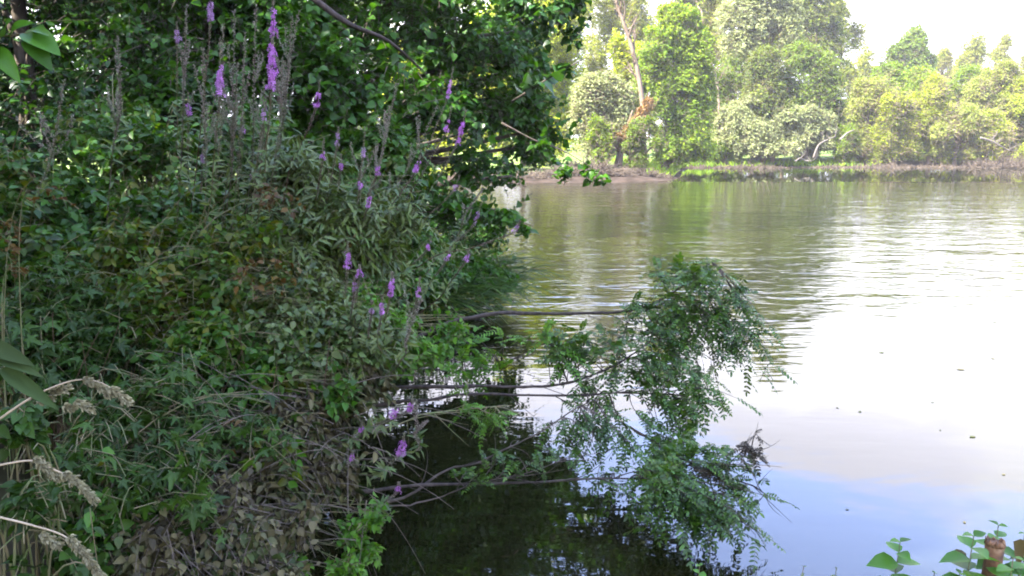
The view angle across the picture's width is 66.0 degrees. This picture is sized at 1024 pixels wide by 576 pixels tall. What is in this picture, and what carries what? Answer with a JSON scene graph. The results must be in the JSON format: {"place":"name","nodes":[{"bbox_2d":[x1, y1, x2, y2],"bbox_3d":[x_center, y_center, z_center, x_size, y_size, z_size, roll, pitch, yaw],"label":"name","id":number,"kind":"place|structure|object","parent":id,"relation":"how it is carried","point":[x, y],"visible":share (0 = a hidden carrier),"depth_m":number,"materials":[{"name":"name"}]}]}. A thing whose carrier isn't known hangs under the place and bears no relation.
{"place":"outdoors","nodes":[
{"label":"outdoors","id":0,"kind":"place"},
{"bbox_2d":[0,340,58,409],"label":"blue green plant","id":1,"kind":"object","parent":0,"point":[14,361],"visible":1,"depth_m":1.13,"materials":[{"name":"green plant"}]},
{"bbox_2d":[0,18,60,82],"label":"leafy twig","id":2,"kind":"object","parent":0,"point":[39,44],"visible":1,"depth_m":1.24,"materials":[{"name":"green plant"}]},
{"bbox_2d":[0,516,107,575],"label":"dry grass","id":3,"kind":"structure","parent":0,"point":[77,548],"depth_m":1.25,"materials":[{"name":"plant"}]},
{"bbox_2d":[0,137,1018,575],"bbox_3d":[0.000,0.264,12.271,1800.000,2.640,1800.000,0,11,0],"label":"ground","id":4,"kind":"structure","parent":0,"point":[554,179],"depth_m":43.97,"materials":[{"name":"soil"}]},
{"bbox_2d":[0,179,78,571],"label":"climber tangle","id":5,"kind":"object","parent":4,"relation":"on","point":[22,270],"visible":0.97,"depth_m":3.10,"materials":[{"name":"green plant"}]},
{"bbox_2d":[13,79,74,255],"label":"seed stalk","id":6,"kind":"object","parent":4,"relation":"on","point":[47,167],"visible":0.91,"depth_m":4.23,"materials":[{"name":"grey plant"}]},
{"bbox_2d":[0,0,98,200],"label":"tall tree","id":7,"kind":"object","parent":4,"relation":"on","point":[9,90],"visible":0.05,"depth_m":10.13,"materials":[{"name":"green plant"}]},
{"bbox_2d":[0,455,101,506],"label":"dry grass","id":8,"kind":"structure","parent":4,"relation":"on","point":[43,465],"depth_m":1.28,"materials":[{"name":"plant"}]},
{"bbox_2d":[0,398,115,575],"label":"leafy shrub","id":9,"kind":"object","parent":4,"relation":"on","point":[25,426],"visible":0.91,"depth_m":2.68,"materials":[{"name":"green plant"}]},
{"bbox_2d":[0,108,131,390],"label":"bramble shrub","id":10,"kind":"object","parent":4,"relation":"on","point":[60,220],"visible":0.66,"depth_m":4.72,"materials":[{"name":"green plant"}]},
{"bbox_2d":[0,376,134,419],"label":"dry grass","id":11,"kind":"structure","parent":4,"relation":"on","point":[108,392],"depth_m":1.30,"materials":[{"name":"plant"}]},
{"bbox_2d":[0,233,152,473],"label":"hop tangle","id":12,"kind":"object","parent":4,"relation":"on","point":[76,322],"visible":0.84,"depth_m":3.75,"materials":[{"name":"green plant"}]},
{"bbox_2d":[0,0,202,243],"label":"tree","id":13,"kind":"object","parent":4,"relation":"on","point":[32,87],"visible":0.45,"depth_m":7.52,"materials":[{"name":"green plant"}]},
{"bbox_2d":[97,35,128,266],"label":"seed stalk","id":14,"kind":"object","parent":4,"relation":"on","point":[115,128],"visible":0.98,"depth_m":4.26,"materials":[{"name":"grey plant"}]},
{"bbox_2d":[33,0,229,188],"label":"tall tree","id":15,"kind":"object","parent":4,"relation":"on","point":[170,12],"visible":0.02,"depth_m":17.78,"materials":[{"name":"green plant"}]},
{"bbox_2d":[0,347,323,553],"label":"hop tangle","id":16,"kind":"object","parent":4,"relation":"on","point":[115,424],"visible":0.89,"depth_m":3.17,"materials":[{"name":"green plant"}]},
{"bbox_2d":[34,65,292,349],"bbox_3d":[-2.610,-0.346,5.526,2.048,2.453,1.623,4,12,20],"label":"bramble shrub","id":17,"kind":"object","parent":4,"relation":"on","point":[140,150],"visible":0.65,"depth_m":5.35,"materials":[{"name":"green plant"}]},
{"bbox_2d":[169,4,194,285],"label":"seed stalk","id":18,"kind":"object","parent":4,"relation":"on","point":[183,131],"visible":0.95,"depth_m":4.28,"materials":[{"name":"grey plant"}]},
{"bbox_2d":[42,312,329,570],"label":"dead canes","id":19,"kind":"object","parent":4,"relation":"on","point":[52,428],"visible":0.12,"depth_m":3.66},
{"bbox_2d":[78,185,299,474],"bbox_3d":[-1.833,0.351,4.401,1.266,1.804,1.133,0,11,0],"label":"climber tangle","id":20,"kind":"object","parent":4,"relation":"on","point":[151,273],"visible":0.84,"depth_m":4.24,"materials":[{"name":"green plant"}]},
{"bbox_2d":[183,1,213,306],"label":"purple loosestrife","id":21,"kind":"object","parent":4,"relation":"on","point":[210,18],"visible":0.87,"depth_m":4.45,"materials":[{"name":"green plant"}]},
{"bbox_2d":[178,36,225,317],"bbox_3d":[-1.906,-0.141,4.702,0.160,2.458,1.628,-9,14,-41],"label":"purple loosestrife","id":22,"kind":"object","parent":4,"relation":"on","point":[219,80],"visible":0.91,"depth_m":4.21,"materials":[{"name":"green plant"}]},
{"bbox_2d":[0,325,404,512],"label":"leafy shrub","id":23,"kind":"object","parent":4,"relation":"on","point":[15,396],"visible":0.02,"depth_m":4.30,"materials":[{"name":"green plant"}]},
{"bbox_2d":[417,251,797,413],"bbox_3d":[0.520,0.271,5.958,3.106,1.061,1.031,0,11,0],"label":"leaning branch","id":24,"kind":"object","parent":23,"relation":"attached to","point":[701,277],"visible":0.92,"depth_m":5.89,"materials":[{"name":"green plant"}]},
{"bbox_2d":[55,0,349,211],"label":"tree","id":25,"kind":"object","parent":4,"relation":"on","point":[162,74],"visible":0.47,"depth_m":7.66,"materials":[{"name":"green plant"}]},
{"bbox_2d":[39,296,366,568],"bbox_3d":[-1.666,0.778,3.692,1.560,1.303,1.692,4,12,22],"label":"climber tangle","id":26,"kind":"object","parent":4,"relation":"on","point":[210,340],"visible":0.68,"depth_m":3.83,"materials":[{"name":"green plant"}]},
{"bbox_2d":[76,445,333,575],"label":"withered shrub","id":27,"kind":"object","parent":4,"relation":"on","point":[247,533],"visible":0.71,"depth_m":3.08,"materials":[{"name":"brown plant"}]},
{"bbox_2d":[193,47,217,301],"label":"seed stalk","id":28,"kind":"object","parent":4,"relation":"on","point":[205,150],"visible":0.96,"depth_m":4.25,"materials":[{"name":"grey plant"}]},
{"bbox_2d":[205,23,230,229],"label":"seed stalk","id":29,"kind":"object","parent":4,"relation":"on","point":[219,146],"visible":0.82,"depth_m":4.30,"materials":[{"name":"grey plant"}]},
{"bbox_2d":[210,9,241,243],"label":"seed stalk","id":30,"kind":"object","parent":4,"relation":"on","point":[232,156],"visible":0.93,"depth_m":4.37,"materials":[{"name":"grey plant"}]},
{"bbox_2d":[215,63,242,248],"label":"seed stalk","id":31,"kind":"object","parent":4,"relation":"on","point":[228,171],"visible":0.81,"depth_m":4.37,"materials":[{"name":"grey plant"}]},
{"bbox_2d":[218,32,250,248],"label":"seed stalk","id":32,"kind":"object","parent":4,"relation":"on","point":[241,133],"visible":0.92,"depth_m":4.43,"materials":[{"name":"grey plant"}]},
{"bbox_2d":[229,3,264,318],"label":"seed stalk","id":33,"kind":"object","parent":4,"relation":"on","point":[253,129],"visible":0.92,"depth_m":4.47,"materials":[{"name":"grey plant"}]},
{"bbox_2d":[224,36,278,432],"bbox_3d":[-1.575,-0.070,4.720,0.152,2.611,1.519,-8,13,-36],"label":"purple loosestrife","id":34,"kind":"object","parent":4,"relation":"on","point":[272,63],"visible":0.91,"depth_m":4.03,"materials":[{"name":"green plant"}]},
{"bbox_2d":[240,94,269,230],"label":"seed stalk","id":35,"kind":"object","parent":4,"relation":"on","point":[257,156],"visible":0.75,"depth_m":4.56,"materials":[{"name":"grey plant"}]},
{"bbox_2d":[149,171,361,453],"bbox_3d":[-1.550,0.372,4.184,1.330,1.945,1.771,0,11,0],"label":"climber tangle","id":36,"kind":"object","parent":4,"relation":"on","point":[276,261],"visible":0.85,"depth_m":4.13,"materials":[{"name":"green plant"}]},
{"bbox_2d":[237,0,281,318],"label":"purple loosestrife","id":37,"kind":"object","parent":4,"relation":"on","point":[272,26],"visible":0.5,"depth_m":4.33,"materials":[{"name":"green plant"}]},
{"bbox_2d":[249,57,284,313],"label":"seed stalk","id":38,"kind":"object","parent":4,"relation":"on","point":[280,91],"visible":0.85,"depth_m":4.59,"materials":[{"name":"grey plant"}]},
{"bbox_2d":[143,489,398,575],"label":"leafy shrub","id":39,"kind":"object","parent":4,"relation":"on","point":[370,519],"visible":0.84,"depth_m":3.60,"materials":[{"name":"green plant"}]},
{"bbox_2d":[255,16,294,281],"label":"seed stalk","id":40,"kind":"object","parent":4,"relation":"on","point":[281,135],"visible":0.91,"depth_m":4.66,"materials":[{"name":"grey plant"}]},
{"bbox_2d":[157,357,399,517],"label":"withered shrub","id":41,"kind":"object","parent":4,"relation":"on","point":[267,486],"visible":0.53,"depth_m":3.73,"materials":[{"name":"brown plant"}]},
{"bbox_2d":[368,361,532,448],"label":"leaning branch","id":42,"kind":"object","parent":41,"relation":"attached to","point":[468,408],"visible":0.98,"depth_m":4.64,"materials":[{"name":"green plant"}]},
{"bbox_2d":[139,255,419,429],"bbox_3d":[-1.383,0.568,4.340,1.665,1.440,0.938,1,11,6],"label":"leafy shrub","id":43,"kind":"object","parent":4,"relation":"on","point":[297,311],"visible":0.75,"depth_m":4.13,"materials":[{"name":"green plant"}]},
{"bbox_2d":[264,79,320,285],"bbox_3d":[-1.470,0.015,5.024,0.134,2.527,1.501,-8,13,-35],"label":"purple loosestrife","id":44,"kind":"object","parent":4,"relation":"on","point":[301,147],"visible":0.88,"depth_m":4.54,"materials":[{"name":"green plant"}]},
{"bbox_2d":[186,129,438,323],"bbox_3d":[-1.469,0.038,5.160,1.928,2.121,1.419,0,11,0],"label":"leafy shrub","id":45,"kind":"object","parent":4,"relation":"on","point":[388,227],"visible":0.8,"depth_m":4.93,"materials":[{"name":"green plant"}]},
{"bbox_2d":[148,282,477,431],"bbox_3d":[-1.255,0.567,4.772,2.202,1.266,0.876,-2,11,-8],"label":"leafy shrub","id":46,"kind":"object","parent":4,"relation":"on","point":[428,352],"visible":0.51,"depth_m":4.70,"materials":[{"name":"green plant"}]},
{"bbox_2d":[145,350,485,575],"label":"dead twigs","id":47,"kind":"object","parent":4,"relation":"on","point":[278,394],"visible":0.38,"depth_m":3.58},
{"bbox_2d":[211,107,450,300],"bbox_3d":[-1.767,-0.476,7.150,1.731,2.317,2.438,9,14,39],"label":"bramble shrub","id":48,"kind":"object","parent":4,"relation":"on","point":[396,155],"visible":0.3,"depth_m":7.35,"materials":[{"name":"green plant"}]},
{"bbox_2d":[352,433,406,486],"bbox_3d":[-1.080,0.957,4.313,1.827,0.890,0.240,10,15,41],"label":"purple loosestrife","id":49,"kind":"object","parent":4,"relation":"on","point":[382,473],"visible":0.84,"depth_m":3.86,"materials":[{"name":"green plant"}]},
{"bbox_2d":[345,391,428,470],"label":"seed stalk","id":50,"kind":"object","parent":4,"relation":"on","point":[417,433],"visible":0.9,"depth_m":4.22,"materials":[{"name":"green plant"}]},
{"bbox_2d":[267,237,519,316],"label":"leafy shrub","id":51,"kind":"object","parent":4,"relation":"on","point":[449,271],"visible":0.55,"depth_m":7.65,"materials":[{"name":"green plant"}]},
{"bbox_2d":[382,282,422,378],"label":"seed stalk","id":52,"kind":"object","parent":4,"relation":"on","point":[403,353],"visible":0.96,"depth_m":4.06,"materials":[{"name":"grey plant"}]},
{"bbox_2d":[237,0,611,245],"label":"overhanging tree","id":53,"kind":"object","parent":4,"relation":"on","point":[475,47],"visible":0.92,"depth_m":8.98,"materials":[{"name":"green plant"}]},
{"bbox_2d":[370,40,489,174],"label":"willow tree","id":54,"kind":"object","parent":4,"relation":"on","point":[443,144],"visible":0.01,"depth_m":45.01,"materials":[{"name":"green plant"}]},
{"bbox_2d":[363,120,515,260],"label":"waterside shrub","id":55,"kind":"object","parent":4,"relation":"on","point":[481,229],"visible":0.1,"depth_m":14.01,"materials":[{"name":"green plant"}]},
{"bbox_2d":[314,232,575,343],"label":"grass tussock","id":56,"kind":"object","parent":4,"relation":"on","point":[455,294],"depth_m":8.08,"materials":[{"name":"plant"}]},
{"bbox_2d":[421,233,579,314],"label":"grass tussock","id":57,"kind":"object","parent":4,"relation":"on","point":[507,260],"depth_m":11.44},
{"bbox_2d":[461,0,594,166],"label":"broadleaf tree","id":58,"kind":"object","parent":4,"relation":"on","point":[559,55],"visible":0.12,"depth_m":50.89,"materials":[{"name":"green plant"}]},
{"bbox_2d":[284,452,799,572],"bbox_3d":[0.235,1.256,4.545,2.938,0.678,0.880,-2,11,-8],"label":"leaning branch","id":59,"kind":"object","parent":4,"relation":"on","point":[680,491],"visible":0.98,"depth_m":4.57,"materials":[{"name":"green plant"}]},
{"bbox_2d":[390,445,605,506],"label":"leaning branch","id":60,"kind":"object","parent":59,"relation":"attached to","point":[496,456],"visible":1,"depth_m":4.56,"materials":[{"name":"green plant"}]},
{"bbox_2d":[352,389,656,513],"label":"leaning branch","id":61,"kind":"object","parent":59,"relation":"attached to","point":[624,442],"visible":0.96,"depth_m":4.90,"materials":[{"name":"green plant"}]},
{"bbox_2d":[623,426,791,555],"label":"leaning branch","id":62,"kind":"object","parent":59,"relation":"attached to","point":[665,448],"visible":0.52,"depth_m":4.92,"materials":[{"name":"green plant"}]},
{"bbox_2d":[692,425,779,495],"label":"leaning branch","id":63,"kind":"object","parent":59,"relation":"attached to","point":[747,448],"visible":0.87,"depth_m":4.80,"materials":[{"name":"brown plant"}]},
{"bbox_2d":[374,363,762,481],"bbox_3d":[0.285,0.881,5.356,2.890,0.755,0.847,0,11,0],"label":"leaning branch","id":64,"kind":"object","parent":4,"relation":"on","point":[658,396],"visible":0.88,"depth_m":5.32,"materials":[{"name":"green plant"}]},
{"bbox_2d":[396,302,700,410],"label":"leaning branch","id":65,"kind":"object","parent":64,"relation":"attached to","point":[654,365],"visible":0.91,"depth_m":5.50,"materials":[{"name":"green plant"}]},
{"bbox_2d":[391,318,598,399],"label":"leaning branch","id":66,"kind":"object","parent":65,"relation":"attached to","point":[501,364],"visible":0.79,"depth_m":5.49,"materials":[{"name":"green plant"}]},
{"bbox_2d":[541,155,635,176],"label":"brushwood heap","id":67,"kind":"object","parent":4,"relation":"on","point":[603,168],"visible":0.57,"depth_m":45.50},
{"bbox_2d":[580,112,619,165],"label":"leafy shrub","id":68,"kind":"object","parent":4,"relation":"on","point":[605,147],"visible":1,"depth_m":47.44,"materials":[{"name":"green plant"}]},
{"bbox_2d":[563,61,643,162],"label":"willow shrub","id":69,"kind":"object","parent":4,"relation":"on","point":[610,96],"visible":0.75,"depth_m":48.45,"materials":[{"name":"green plant"}]},
{"bbox_2d":[581,0,648,153],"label":"poplar tree","id":70,"kind":"object","parent":4,"relation":"on","point":[607,22],"visible":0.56,"depth_m":74.21,"materials":[{"name":"green plant"}]},
{"bbox_2d":[575,0,664,148],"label":"broadleaf tree","id":71,"kind":"object","parent":4,"relation":"on","point":[650,21],"visible":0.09,"depth_m":91.97,"materials":[{"name":"green plant"}]},
{"bbox_2d":[596,24,656,165],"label":"broadleaf tree","id":72,"kind":"object","parent":4,"relation":"on","point":[617,47],"visible":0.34,"depth_m":55.54,"materials":[{"name":"green plant"}]},
{"bbox_2d":[610,0,646,149],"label":"bare tree","id":73,"kind":"object","parent":4,"relation":"on","point":[637,75],"visible":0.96,"depth_m":49.95,"materials":[{"name":"beige plant"}]},
{"bbox_2d":[613,91,659,168],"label":"creeper on fallen trunk","id":74,"kind":"object","parent":4,"relation":"on","point":[646,107],"visible":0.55,"depth_m":48.28,"materials":[{"name":"brown plant"}]},
{"bbox_2d":[618,115,669,169],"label":"leafy shrub","id":75,"kind":"object","parent":4,"relation":"on","point":[632,146],"visible":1,"depth_m":47.29,"materials":[{"name":"green plant"}]},
{"bbox_2d":[630,0,724,172],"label":"vine covered tree","id":76,"kind":"object","parent":4,"relation":"on","point":[680,38],"visible":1,"depth_m":52.58,"materials":[{"name":"green plant"}]},
{"bbox_2d":[660,0,726,65],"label":"poplar tree","id":77,"kind":"object","parent":4,"relation":"on","point":[712,5],"visible":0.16,"depth_m":72.20,"materials":[{"name":"green plant"}]},
{"bbox_2d":[701,60,745,142],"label":"broadleaf tree","id":78,"kind":"object","parent":4,"relation":"on","point":[731,83],"visible":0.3,"depth_m":65.43,"materials":[{"name":"green plant"}]},
{"bbox_2d":[710,127,745,164],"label":"leafy shrub","id":79,"kind":"object","parent":4,"relation":"on","point":[724,153],"visible":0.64,"depth_m":64.52,"materials":[{"name":"green plant"}]},
{"bbox_2d":[610,155,875,175],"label":"shore grass","id":80,"kind":"structure","parent":4,"relation":"on","point":[767,161],"depth_m":64.59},
{"bbox_2d":[718,30,782,99],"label":"broadleaf tree","id":81,"kind":"object","parent":4,"relation":"on","point":[735,62],"visible":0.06,"depth_m":87.45,"materials":[{"name":"green plant"}]},
{"bbox_2d":[712,0,810,160],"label":"willow tree","id":82,"kind":"object","parent":4,"relation":"on","point":[762,21],"visible":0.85,"depth_m":66.26,"materials":[{"name":"green plant"}]},
{"bbox_2d":[735,38,799,162],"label":"broadleaf tree","id":83,"kind":"object","parent":4,"relation":"on","point":[764,83],"visible":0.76,"depth_m":63.90,"materials":[{"name":"green plant"}]},
{"bbox_2d":[709,90,839,164],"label":"willow shrub","id":84,"kind":"object","parent":4,"relation":"on","point":[796,138],"visible":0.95,"depth_m":63.98,"materials":[{"name":"green plant"}]},
{"bbox_2d":[776,34,849,159],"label":"broadleaf tree","id":85,"kind":"object","parent":4,"relation":"on","point":[822,85],"visible":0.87,"depth_m":65.07,"materials":[{"name":"green plant"}]},
{"bbox_2d":[775,0,854,73],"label":"poplar tree","id":86,"kind":"object","parent":4,"relation":"on","point":[829,19],"visible":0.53,"depth_m":77.91,"materials":[{"name":"green plant"}]},
{"bbox_2d":[793,0,872,149],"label":"broadleaf tree","id":87,"kind":"object","parent":4,"relation":"on","point":[854,45],"visible":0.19,"depth_m":92.32,"materials":[{"name":"green plant"}]},
{"bbox_2d":[825,120,863,164],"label":"leafy shrub","id":88,"kind":"object","parent":4,"relation":"on","point":[844,146],"visible":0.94,"depth_m":64.83,"materials":[{"name":"green plant"}]},
{"bbox_2d":[840,68,912,164],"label":"willow shrub","id":89,"kind":"object","parent":4,"relation":"on","point":[867,91],"visible":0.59,"depth_m":64.47,"materials":[{"name":"green plant"}]},
{"bbox_2d":[860,82,923,165],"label":"willow shrub","id":90,"kind":"object","parent":4,"relation":"on","point":[905,143],"visible":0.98,"depth_m":64.25,"materials":[{"name":"green plant"}]},
{"bbox_2d":[866,537,920,575],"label":"nettle plant","id":91,"kind":"object","parent":4,"relation":"on","point":[883,560],"visible":1,"depth_m":2.08,"materials":[{"name":"green plant"}]},
{"bbox_2d":[863,57,944,116],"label":"willow shrub","id":92,"kind":"object","parent":4,"relation":"on","point":[896,77],"visible":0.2,"depth_m":70.20,"materials":[{"name":"green plant"}]},
{"bbox_2d":[874,21,942,113],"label":"broadleaf tree","id":93,"kind":"object","parent":4,"relation":"on","point":[910,49],"visible":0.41,"depth_m":95.30,"materials":[{"name":"green plant"}]},
{"bbox_2d":[906,63,963,165],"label":"willow shrub","id":94,"kind":"object","parent":4,"relation":"on","point":[934,101],"visible":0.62,"depth_m":64.72,"materials":[{"name":"green plant"}]},
{"bbox_2d":[932,41,955,79],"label":"poplar tree","id":95,"kind":"object","parent":4,"relation":"on","point":[945,59],"visible":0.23,"depth_m":110.38,"materials":[{"name":"green plant"}]},
{"bbox_2d":[925,98,993,165],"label":"willow shrub","id":96,"kind":"object","parent":4,"relation":"on","point":[970,124],"visible":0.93,"depth_m":64.11,"materials":[{"name":"green plant"}]},
{"bbox_2d":[944,62,992,109],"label":"willow shrub","id":97,"kind":"object","parent":4,"relation":"on","point":[965,75],"visible":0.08,"depth_m":72.98,"materials":[{"name":"green plant"}]},
{"bbox_2d":[939,530,1001,575],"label":"nettle plant","id":98,"kind":"object","parent":4,"relation":"on","point":[959,559],"visible":1,"depth_m":1.97,"materials":[{"name":"green plant"}]},
{"bbox_2d":[949,28,994,91],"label":"poplar tree","id":99,"kind":"object","parent":4,"relation":"on","point":[975,53],"visible":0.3,"depth_m":107.34,"materials":[{"name":"green plant"}]},
{"bbox_2d":[953,53,1023,158],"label":"willow shrub","id":100,"kind":"object","parent":4,"relation":"on","point":[983,88],"visible":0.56,"depth_m":66.97,"materials":[{"name":"green plant"}]},
{"bbox_2d":[965,104,1019,164],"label":"willow shrub","id":101,"kind":"object","parent":4,"relation":"on","point":[1003,127],"visible":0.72,"depth_m":64.28,"materials":[{"name":"green plant"}]},
{"bbox_2d":[961,149,1023,168],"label":"brushwood heap","id":102,"kind":"object","parent":4,"relation":"on","point":[1006,163],"visible":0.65,"depth_m":62.98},
{"bbox_2d":[981,535,1005,575],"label":"cut stem","id":103,"kind":"object","parent":4,"relation":"on","point":[994,547],"visible":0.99,"depth_m":2.00,"materials":[{"name":"brown wood"}]},
{"bbox_2d":[986,32,1019,69],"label":"poplar tree","id":104,"kind":"object","parent":4,"relation":"on","point":[1004,44],"visible":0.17,"depth_m":109.15,"materials":[{"name":"green plant"}]},
{"bbox_2d":[997,73,1023,162],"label":"willow shrub","id":105,"kind":"object","parent":4,"relation":"on","point":[1016,105],"visible":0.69,"depth_m":66.95,"materials":[{"name":"green plant"}]},
{"bbox_2d":[10,0,1023,136],"label":"sky","id":106,"kind":"structure","parent":0,"point":[946,20],"materials":[{"name":"white"}]},
{"bbox_2d":[292,167,1023,575],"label":"lake water","id":107,"kind":"structure","parent":0,"point":[888,303],"depth_m":8.08,"materials":[{"name":"grey liquid"}]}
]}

